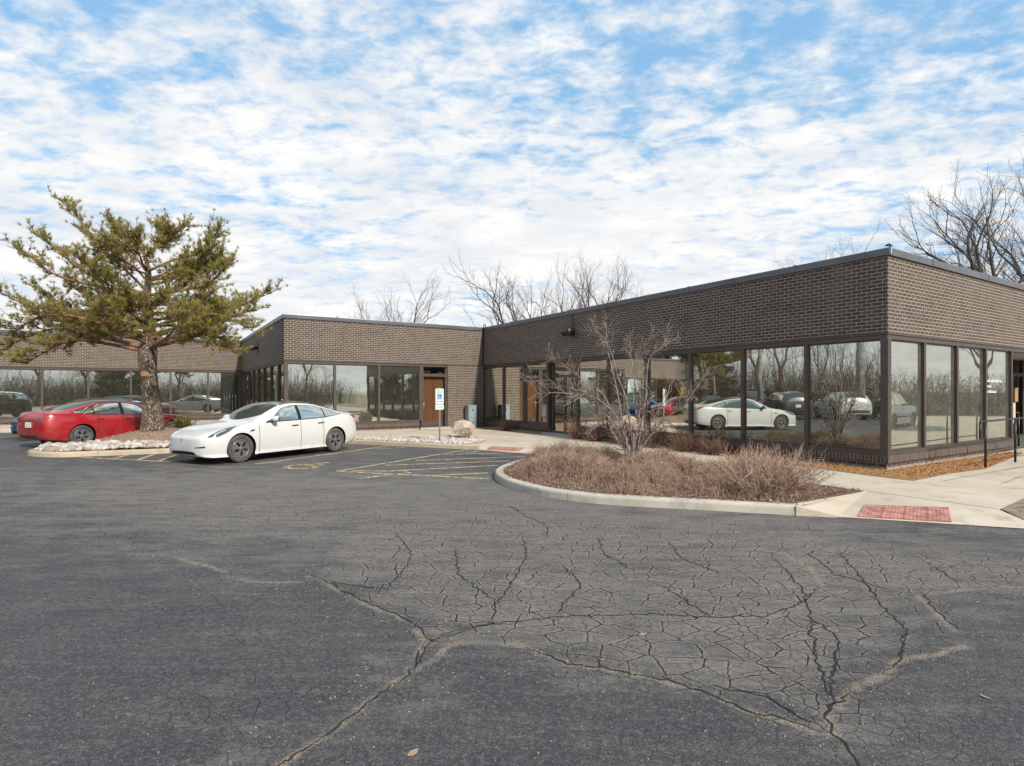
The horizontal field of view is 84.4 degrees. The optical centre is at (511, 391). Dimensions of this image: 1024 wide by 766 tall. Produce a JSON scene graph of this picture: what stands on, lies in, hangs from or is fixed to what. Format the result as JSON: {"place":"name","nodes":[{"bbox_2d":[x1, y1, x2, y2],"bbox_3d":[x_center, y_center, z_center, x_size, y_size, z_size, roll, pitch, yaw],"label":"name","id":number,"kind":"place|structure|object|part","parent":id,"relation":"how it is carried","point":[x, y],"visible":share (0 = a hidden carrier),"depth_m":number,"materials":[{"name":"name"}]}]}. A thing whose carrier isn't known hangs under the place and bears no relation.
{"place":"outdoors","nodes":[
{"label":"outdoors","id":0,"kind":"place"},
{"bbox_2d":[0,433,1023,765],"bbox_3d":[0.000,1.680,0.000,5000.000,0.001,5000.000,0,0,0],"label":"asphalt ground","id":1,"kind":"structure","parent":0,"point":[218,669],"depth_m":4.08,"materials":[{"name":"grey asphalt"}]},
{"bbox_2d":[11,398,141,433],"bbox_3d":[-16.356,0.957,21.946,2.208,1.447,4.758,0,0,20],"label":"parked car","id":2,"kind":"object","parent":1,"relation":"on","point":[14,426],"visible":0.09,"depth_m":19.97,"materials":[{"name":"blue paint"}]},
{"bbox_2d":[27,448,169,456],"bbox_3d":[-10.310,1.645,17.240,3.449,0.190,6.466,0,0,26],"label":"pine island kerb","id":3,"kind":"object","parent":1,"relation":"on","point":[34,453],"visible":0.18,"depth_m":14.82,"materials":[{"name":"concrete"}]},
{"bbox_2d":[17,399,190,443],"bbox_3d":[-13.306,0.957,18.836,2.208,1.447,4.758,0,0,25],"label":"parked car","id":4,"kind":"object","parent":1,"relation":"on","point":[85,420],"visible":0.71,"depth_m":17.35,"materials":[{"name":"red paint"}]},
{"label":"rear window","id":5,"kind":"part","parent":4,"relation":"part of","materials":[{"name":"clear glass"}]},
{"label":"side window","id":6,"kind":"part","parent":4,"relation":"part of","materials":[{"name":"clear glass"}]},
{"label":"side window","id":7,"kind":"part","parent":4,"relation":"part of","materials":[{"name":"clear glass"}]},
{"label":"side window","id":8,"kind":"part","parent":4,"relation":"part of","materials":[{"name":"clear glass"}]},
{"bbox_2d":[169,400,355,462],"bbox_3d":[-6.440,0.957,15.118,2.208,1.447,4.758,0,0,30],"label":"parked car","id":9,"kind":"object","parent":1,"relation":"on","point":[243,434],"visible":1,"depth_m":14.22,"materials":[{"name":"white paint"}]},
{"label":"side window","id":10,"kind":"part","parent":9,"relation":"part of","materials":[{"name":"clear glass"}]},
{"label":"side window","id":11,"kind":"part","parent":9,"relation":"part of","materials":[{"name":"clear glass"}]},
{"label":"side window","id":12,"kind":"part","parent":9,"relation":"part of","materials":[{"name":"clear glass"}]},
{"bbox_2d":[81,446,521,478],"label":"yellow markings","id":13,"kind":"object","parent":1,"relation":"on","point":[359,467],"visible":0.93,"depth_m":13.39,"materials":[{"name":"paint"}]},
{"bbox_2d":[283,462,328,468],"bbox_3d":[-4.689,1.674,12.826,0.822,0.001,1.243,0,0,0],"label":"wheelchair marking","id":14,"kind":"object","parent":1,"relation":"on","point":[305,464],"visible":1,"depth_m":12.66,"materials":[{"name":"yellow paint"}]},
{"bbox_2d":[348,282,406,320],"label":"bare tree","id":15,"kind":"object","parent":1,"relation":"on","point":[363,311],"visible":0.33,"depth_m":55.76,"materials":[{"name":"brown plant"}]},
{"bbox_2d":[359,289,401,320],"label":"bare tree","id":16,"kind":"object","parent":1,"relation":"on","point":[381,307],"visible":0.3,"depth_m":59.62,"materials":[{"name":"brown plant"}]},
{"bbox_2d":[344,439,479,449],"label":"stall kerb","id":17,"kind":"structure","parent":1,"relation":"on","point":[423,444],"depth_m":17.25,"materials":[{"name":"concrete"}]},
{"bbox_2d":[375,267,449,322],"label":"bare tree","id":18,"kind":"object","parent":1,"relation":"on","point":[415,318],"visible":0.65,"depth_m":55.65,"materials":[{"name":"brown plant"}]},
{"bbox_2d":[407,748,418,755],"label":"fallen leaf","id":19,"kind":"object","parent":1,"relation":"on","point":[412,752],"visible":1,"depth_m":2.62,"materials":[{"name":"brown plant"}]},
{"bbox_2d":[361,447,478,478],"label":"white markings","id":20,"kind":"object","parent":1,"relation":"on","point":[398,473],"visible":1,"depth_m":11.45,"materials":[{"name":"paint"}]},
{"bbox_2d":[445,252,527,326],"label":"bare tree","id":21,"kind":"object","parent":1,"relation":"on","point":[511,311],"visible":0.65,"depth_m":50.63,"materials":[{"name":"brown plant"}]},
{"bbox_2d":[0,243,1023,469],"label":"office building","id":22,"kind":"structure","parent":1,"relation":"on","point":[889,357],"depth_m":15.34,"materials":[{"name":"brown brick"}]},
{"bbox_2d":[0,369,40,417],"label":"window","id":23,"kind":"structure","parent":22,"relation":"in","point":[20,389],"depth_m":26.50,"materials":[{"name":"glass"}]},
{"bbox_2d":[41,369,86,409],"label":"window","id":24,"kind":"structure","parent":22,"relation":"in","point":[58,387],"depth_m":27.33,"materials":[{"name":"glass"}]},
{"bbox_2d":[87,370,129,400],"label":"window","id":25,"kind":"structure","parent":22,"relation":"in","point":[100,384],"depth_m":28.31,"materials":[{"name":"glass"}]},
{"bbox_2d":[130,371,169,413],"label":"window","id":26,"kind":"structure","parent":22,"relation":"in","point":[163,377],"depth_m":29.49,"materials":[{"name":"glass"}]},
{"bbox_2d":[170,372,206,414],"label":"window","id":27,"kind":"structure","parent":22,"relation":"in","point":[188,390],"depth_m":30.16,"materials":[{"name":"glass"}]},
{"bbox_2d":[207,372,241,413],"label":"window","id":28,"kind":"structure","parent":22,"relation":"in","point":[224,390],"depth_m":31.05,"materials":[{"name":"glass"}]},
{"bbox_2d":[242,373,243,406],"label":"window","id":29,"kind":"structure","parent":22,"relation":"in","point":[242,373],"depth_m":31.36,"materials":[{"name":"glass"}]},
{"bbox_2d":[244,372,247,405],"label":"window","id":30,"kind":"structure","parent":22,"relation":"in","point":[245,373],"depth_m":30.52,"materials":[{"name":"glass"}]},
{"bbox_2d":[248,371,251,404],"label":"window","id":31,"kind":"structure","parent":22,"relation":"in","point":[249,372],"depth_m":29.12,"materials":[{"name":"glass"}]},
{"bbox_2d":[252,370,256,403],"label":"window","id":32,"kind":"structure","parent":22,"relation":"in","point":[254,372],"depth_m":27.76,"materials":[{"name":"glass"}]},
{"bbox_2d":[257,368,262,401],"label":"window","id":33,"kind":"structure","parent":22,"relation":"in","point":[259,371],"depth_m":26.14,"materials":[{"name":"glass"}]},
{"bbox_2d":[263,367,269,400],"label":"window","id":34,"kind":"structure","parent":22,"relation":"in","point":[266,371],"depth_m":24.70,"materials":[{"name":"glass"}]},
{"bbox_2d":[270,365,277,400],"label":"window","id":35,"kind":"structure","parent":22,"relation":"in","point":[273,369],"depth_m":23.05,"materials":[{"name":"glass"}]},
{"bbox_2d":[278,363,287,400],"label":"window","id":36,"kind":"structure","parent":22,"relation":"in","point":[280,366],"depth_m":21.54,"materials":[{"name":"glass"}]},
{"bbox_2d":[283,363,335,410],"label":"window","id":37,"kind":"structure","parent":22,"relation":"in","point":[308,383],"depth_m":21.48,"materials":[{"name":"glass"}]},
{"bbox_2d":[336,364,379,421],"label":"window","id":38,"kind":"structure","parent":22,"relation":"in","point":[357,386],"depth_m":22.44,"materials":[{"name":"glass"}]},
{"bbox_2d":[380,366,420,420],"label":"window","id":39,"kind":"structure","parent":22,"relation":"in","point":[400,386],"depth_m":23.36,"materials":[{"name":"glass"}]},
{"bbox_2d":[419,367,446,427],"bbox_3d":[-3.386,0.252,24.228,1.210,2.636,0.280,0,0,-32],"label":"door","id":40,"kind":"structure","parent":22,"relation":"in","point":[429,382],"depth_m":24.26,"materials":[{"name":"brown wood"}]},
{"bbox_2d":[484,367,501,419],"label":"window","id":41,"kind":"structure","parent":22,"relation":"in","point":[492,376],"depth_m":24.76,"materials":[{"name":"glass"}]},
{"bbox_2d":[502,365,522,421],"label":"window","id":42,"kind":"structure","parent":22,"relation":"in","point":[512,382],"depth_m":23.43,"materials":[{"name":"glass"}]},
{"bbox_2d":[523,363,550,423],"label":"window","id":43,"kind":"structure","parent":22,"relation":"in","point":[542,412],"depth_m":21.89,"materials":[{"name":"glass"}]},
{"bbox_2d":[552,363,575,433],"bbox_3d":[1.922,0.242,20.518,0.152,2.615,1.570,0,0,-32],"label":"door","id":44,"kind":"structure","parent":22,"relation":"in","point":[558,414],"depth_m":20.67,"materials":[{"name":"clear glass"}]},
{"bbox_2d":[576,359,605,427],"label":"window","id":45,"kind":"structure","parent":22,"relation":"in","point":[588,368],"depth_m":19.21,"materials":[{"name":"glass"}]},
{"bbox_2d":[606,357,643,431],"bbox_3d":[3.596,0.067,17.738,0.132,2.267,1.742,0,0,-32],"label":"window","id":46,"kind":"structure","parent":22,"relation":"in","point":[620,362],"depth_m":17.81,"materials":[{"name":"glass"}]},
{"bbox_2d":[644,353,687,434],"bbox_3d":[4.481,0.067,16.329,0.132,2.267,1.715,0,0,-32],"label":"window","id":47,"kind":"structure","parent":22,"relation":"in","point":[660,363],"depth_m":16.31,"materials":[{"name":"glass"}]},
{"bbox_2d":[688,350,740,438],"bbox_3d":[5.369,0.067,14.914,0.132,2.267,1.673,0,0,-32],"label":"window","id":48,"kind":"structure","parent":22,"relation":"in","point":[718,408],"depth_m":14.88,"materials":[{"name":"glass"}]},
{"bbox_2d":[741,345,803,444],"bbox_3d":[6.243,0.067,13.520,0.132,2.267,1.663,0,0,-32],"label":"window","id":49,"kind":"structure","parent":22,"relation":"in","point":[772,378],"depth_m":13.50,"materials":[{"name":"glass"}]},
{"bbox_2d":[804,339,890,451],"bbox_3d":[7.137,0.067,12.097,0.132,2.267,1.744,0,0,-32],"label":"window","id":50,"kind":"structure","parent":22,"relation":"in","point":[842,379],"depth_m":12.10,"materials":[{"name":"glass"}]},
{"bbox_2d":[880,339,925,451],"bbox_3d":[8.218,0.067,11.835,1.704,2.267,0.132,0,0,-32],"label":"window","id":51,"kind":"structure","parent":22,"relation":"in","point":[908,358],"depth_m":11.84,"materials":[{"name":"glass"}]},
{"bbox_2d":[926,343,958,446],"bbox_3d":[9.633,0.067,12.723,1.683,2.267,0.132,0,0,-32],"label":"window","id":52,"kind":"structure","parent":22,"relation":"in","point":[942,361],"depth_m":12.82,"materials":[{"name":"glass"}]},
{"bbox_2d":[959,346,986,442],"bbox_3d":[11.039,0.067,13.605,1.683,2.267,0.132,0,0,-32],"label":"window","id":53,"kind":"structure","parent":22,"relation":"in","point":[972,361],"depth_m":13.70,"materials":[{"name":"glass"}]},
{"bbox_2d":[987,379,1000,398],"bbox_3d":[12.261,-0.077,14.363,1.118,0.515,0.001,0,0,-32],"label":"window lettering","id":54,"kind":"object","parent":22,"relation":"attached to","point":[992,381],"depth_m":14.31,"materials":[{"name":"white plastic"}]},
{"bbox_2d":[987,349,1012,439],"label":"window","id":55,"kind":"structure","parent":22,"relation":"in","point":[999,363],"depth_m":14.57,"materials":[{"name":"glass"}]},
{"bbox_2d":[1013,388,1018,422],"bbox_3d":[13.322,0.362,15.031,0.225,0.935,0.195,0,0,-32],"label":"post box","id":56,"kind":"object","parent":22,"relation":"attached to","point":[1015,394],"visible":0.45,"depth_m":14.95,"materials":[{"name":"white"}]},
{"bbox_2d":[1013,361,1023,436],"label":"door","id":57,"kind":"structure","parent":22,"relation":"in","point":[1018,378],"depth_m":19.22,"materials":[{"name":"brown glass"}]},
{"bbox_2d":[9,518,1023,765],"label":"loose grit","id":58,"kind":"object","parent":1,"relation":"on","point":[619,610],"visible":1,"depth_m":4.31,"materials":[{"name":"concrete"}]},
{"bbox_2d":[490,267,597,318],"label":"bare tree","id":59,"kind":"object","parent":1,"relation":"on","point":[541,300],"visible":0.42,"depth_m":56.71,"materials":[{"name":"brown plant"}]},
{"bbox_2d":[509,257,598,321],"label":"bare tree","id":60,"kind":"object","parent":1,"relation":"on","point":[561,307],"visible":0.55,"depth_m":52.29,"materials":[{"name":"brown plant"}]},
{"bbox_2d":[554,243,638,310],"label":"bare tree","id":61,"kind":"object","parent":1,"relation":"on","point":[587,288],"visible":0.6,"depth_m":51.50,"materials":[{"name":"brown plant"}]},
{"bbox_2d":[277,506,960,765],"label":"asphalt cracks","id":62,"kind":"object","parent":1,"relation":"on","point":[825,681],"visible":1,"depth_m":3.89,"materials":[{"name":"grey asphalt"}]},
{"bbox_2d":[495,460,795,515],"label":"island kerb","id":63,"kind":"structure","parent":1,"relation":"on","point":[672,502],"depth_m":8.26,"materials":[{"name":"concrete"}]},
{"bbox_2d":[766,223,884,267],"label":"bare tree","id":64,"kind":"object","parent":1,"relation":"on","point":[831,251],"visible":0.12,"depth_m":47.36,"materials":[{"name":"brown plant"}]},
{"bbox_2d":[885,131,1023,283],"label":"bare tree","id":65,"kind":"object","parent":1,"relation":"on","point":[976,254],"visible":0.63,"depth_m":34.51,"materials":[{"name":"brown plant"}]},
{"bbox_2d":[930,146,1023,283],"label":"bare tree","id":66,"kind":"object","parent":1,"relation":"on","point":[995,241],"visible":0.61,"depth_m":38.82,"materials":[{"name":"brown plant"}]},
{"bbox_2d":[0,421,1023,527],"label":"sidewalk","id":67,"kind":"structure","parent":0,"point":[986,490],"depth_m":9.39,"materials":[{"name":"concrete"}]},
{"bbox_2d":[57,428,177,451],"bbox_3d":[-10.200,1.350,17.720,5.300,0.440,6.200,0,0,0],"label":"pine mound","id":68,"kind":"object","parent":67,"relation":"on","point":[169,432],"visible":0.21,"depth_m":16.48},
{"bbox_2d":[33,439,168,451],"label":"edging stones","id":69,"kind":"object","parent":68,"relation":"on","point":[97,445],"visible":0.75,"depth_m":15.17,"materials":[{"name":"white stone"}]},
{"bbox_2d":[71,427,179,450],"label":"mound chips","id":70,"kind":"object","parent":68,"relation":"on","point":[139,435],"visible":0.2,"depth_m":16.59,"materials":[{"name":"brown wood"}]},
{"bbox_2d":[0,185,289,431],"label":"pine tree","id":71,"kind":"object","parent":68,"relation":"on","point":[203,315],"visible":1,"depth_m":16.79,"materials":[{"name":"green plant"}]},
{"bbox_2d":[169,412,198,427],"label":"yucca","id":72,"kind":"object","parent":68,"relation":"on","point":[180,423],"visible":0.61,"depth_m":18.34,"materials":[{"name":"green plant"}]},
{"bbox_2d":[355,435,485,443],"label":"river stones","id":73,"kind":"object","parent":67,"relation":"on","point":[454,439],"visible":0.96,"depth_m":18.20,"materials":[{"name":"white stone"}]},
{"bbox_2d":[435,388,443,440],"bbox_3d":[-2.269,0.722,17.695,0.264,1.695,0.061,0,0,-8],"label":"parking sign","id":74,"kind":"object","parent":73,"relation":"on","point":[439,399],"visible":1,"depth_m":17.67,"materials":[{"name":"metal"}]},
{"bbox_2d":[453,420,474,436],"bbox_3d":[-1.608,1.257,18.949,0.696,0.646,0.618,0,0,24],"label":"boulder","id":75,"kind":"object","parent":73,"relation":"on","point":[463,428],"visible":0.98,"depth_m":18.73,"materials":[{"name":"beige stone"}]},
{"bbox_2d":[465,405,476,427],"bbox_3d":[-1.794,1.070,24.720,0.430,1.000,0.350,0,0,-32],"label":"utility cabinet","id":76,"kind":"object","parent":67,"relation":"on","point":[471,413],"visible":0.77,"depth_m":24.61,"materials":[{"name":"grey metal"}]},
{"bbox_3d":[-1.712,1.065,24.583,0.360,0.890,0.035,0,0,-32],"label":"door","id":77,"kind":"part","parent":76,"relation":"part of","materials":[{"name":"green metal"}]},
{"bbox_2d":[486,446,523,450],"bbox_3d":[-0.230,1.646,16.265,1.114,0.083,0.556,0,0,25],"label":"tactile panel","id":78,"kind":"object","parent":67,"relation":"on","point":[505,448],"visible":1,"depth_m":16.26,"materials":[{"name":"red brick"}]},
{"bbox_2d":[477,427,541,433],"bbox_3d":[-0.218,1.566,23.159,0.650,0.001,4.900,0,0,-32],"label":"mulch patch","id":79,"kind":"object","parent":67,"relation":"on","point":[510,430],"visible":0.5,"depth_m":22.89,"materials":[{"name":"orange wood"}]},
{"bbox_2d":[499,418,514,430],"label":"red shrub","id":80,"kind":"object","parent":79,"relation":"on","point":[506,426],"visible":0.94,"depth_m":22.82,"materials":[{"name":"brown plant"}]},
{"bbox_2d":[583,437,1021,479],"bbox_3d":[7.634,1.566,16.506,7.670,0.001,10.621,0,0,-31],"label":"mulch strip","id":81,"kind":"object","parent":67,"relation":"on","point":[906,477],"visible":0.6,"depth_m":11.69,"materials":[{"name":"orange wood"}]},
{"bbox_2d":[561,416,591,438],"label":"red shrub","id":82,"kind":"object","parent":81,"relation":"on","point":[577,432],"visible":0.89,"depth_m":18.83,"materials":[{"name":"brown plant"}]},
{"bbox_2d":[579,422,609,441],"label":"red shrub","id":83,"kind":"object","parent":81,"relation":"on","point":[594,435],"visible":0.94,"depth_m":17.92,"materials":[{"name":"brown plant"}]},
{"bbox_2d":[604,422,640,444],"bbox_3d":[3.371,1.273,16.856,1.061,0.847,1.104,0,0,-41],"label":"red shrub","id":84,"kind":"object","parent":81,"relation":"on","point":[634,432],"visible":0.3,"depth_m":16.80,"materials":[{"name":"brown plant"}]},
{"bbox_2d":[632,426,674,447],"bbox_3d":[3.987,1.242,15.876,1.229,0.707,1.159,0,0,0],"label":"red shrub","id":85,"kind":"object","parent":81,"relation":"on","point":[656,442],"visible":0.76,"depth_m":15.81,"materials":[{"name":"brown plant"}]},
{"bbox_2d":[662,427,710,451],"bbox_3d":[4.574,1.215,14.908,1.329,0.761,1.142,0,0,0],"label":"red shrub","id":86,"kind":"object","parent":81,"relation":"on","point":[680,446],"visible":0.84,"depth_m":14.81,"materials":[{"name":"brown plant"}]},
{"bbox_2d":[691,428,736,454],"bbox_3d":[5.019,1.261,14.115,0.938,0.670,1.120,0,0,44],"label":"red shrub","id":87,"kind":"object","parent":81,"relation":"on","point":[714,444],"visible":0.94,"depth_m":14.06,"materials":[{"name":"brown plant"}]},
{"bbox_2d":[576,436,1023,479],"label":"mulch chips","id":88,"kind":"object","parent":81,"relation":"on","point":[935,470],"visible":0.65,"depth_m":11.75,"materials":[{"name":"brown wood"}]},
{"bbox_2d":[789,483,863,505],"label":"planting soil","id":89,"kind":"structure","parent":67,"relation":"on","point":[841,493],"depth_m":8.63,"materials":[{"name":"brown soil"}]},
{"bbox_2d":[503,461,843,502],"bbox_3d":[2.560,1.513,11.380,5.600,0.102,7.040,0,0,0],"label":"planting bed","id":90,"kind":"object","parent":89,"relation":"on","point":[595,487],"visible":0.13,"depth_m":8.95,"materials":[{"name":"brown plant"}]},
{"bbox_2d":[519,312,716,456],"bbox_3d":[2.194,-0.201,11.859,4.149,3.442,2.857,0,0,0],"label":"bare shrub","id":91,"kind":"object","parent":90,"relation":"on","point":[624,445],"visible":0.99,"depth_m":11.78,"materials":[{"name":"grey plant"}]},
{"bbox_2d":[508,437,827,500],"bbox_3d":[2.034,1.230,10.702,3.869,0.711,6.670,0,0,-34],"label":"dry ground cover","id":92,"kind":"object","parent":90,"relation":"on","point":[563,461],"visible":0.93,"depth_m":9.91,"materials":[{"name":"brown plant"}]},
{"bbox_2d":[500,460,859,504],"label":"dead leaves","id":93,"kind":"object","parent":90,"relation":"on","point":[771,501],"visible":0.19,"depth_m":8.83,"materials":[{"name":"brown plant"}]},
{"bbox_2d":[714,443,797,480],"bbox_3d":[4.129,1.207,9.601,1.369,0.777,1.480,0,0,0],"label":"bush","id":94,"kind":"object","parent":90,"relation":"on","point":[763,455],"visible":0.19,"depth_m":9.46,"materials":[{"name":"brown plant"}]},
{"bbox_2d":[691,434,843,493],"bbox_3d":[3.975,1.115,8.809,2.095,1.030,2.055,0,0,44],"label":"bush","id":95,"kind":"object","parent":90,"relation":"on","point":[770,469],"visible":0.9,"depth_m":8.61,"materials":[{"name":"brown plant"}]},
{"bbox_2d":[857,504,951,522],"bbox_3d":[5.295,1.635,7.630,1.235,0.109,0.676,0,0,20],"label":"tactile panel","id":96,"kind":"object","parent":67,"relation":"on","point":[933,514],"visible":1,"depth_m":7.57,"materials":[{"name":"red brick"}]},
{"bbox_2d":[979,417,1023,466],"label":"handrail","id":97,"kind":"object","parent":67,"relation":"on","point":[1015,448],"visible":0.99,"depth_m":12.00,"materials":[{"name":"black metal"}]},
{"bbox_2d":[1001,498,1023,519],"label":"dirt patch","id":98,"kind":"object","parent":67,"relation":"on","point":[1011,509],"visible":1,"depth_m":7.59,"materials":[{"name":"beige concrete"}]},
{"bbox_2d":[1013,412,1019,445],"bbox_3d":[12.889,1.060,14.933,2.634,1.020,0.043,0,0,-31],"label":"handrail","id":99,"kind":"object","parent":67,"relation":"on","point":[1018,436],"visible":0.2,"depth_m":15.58,"materials":[{"name":"black metal"}]},
{"bbox_2d":[0,0,1023,339],"label":"sky","id":100,"kind":"structure","parent":0,"point":[340,144],"materials":[{"name":"blue"}]}
]}

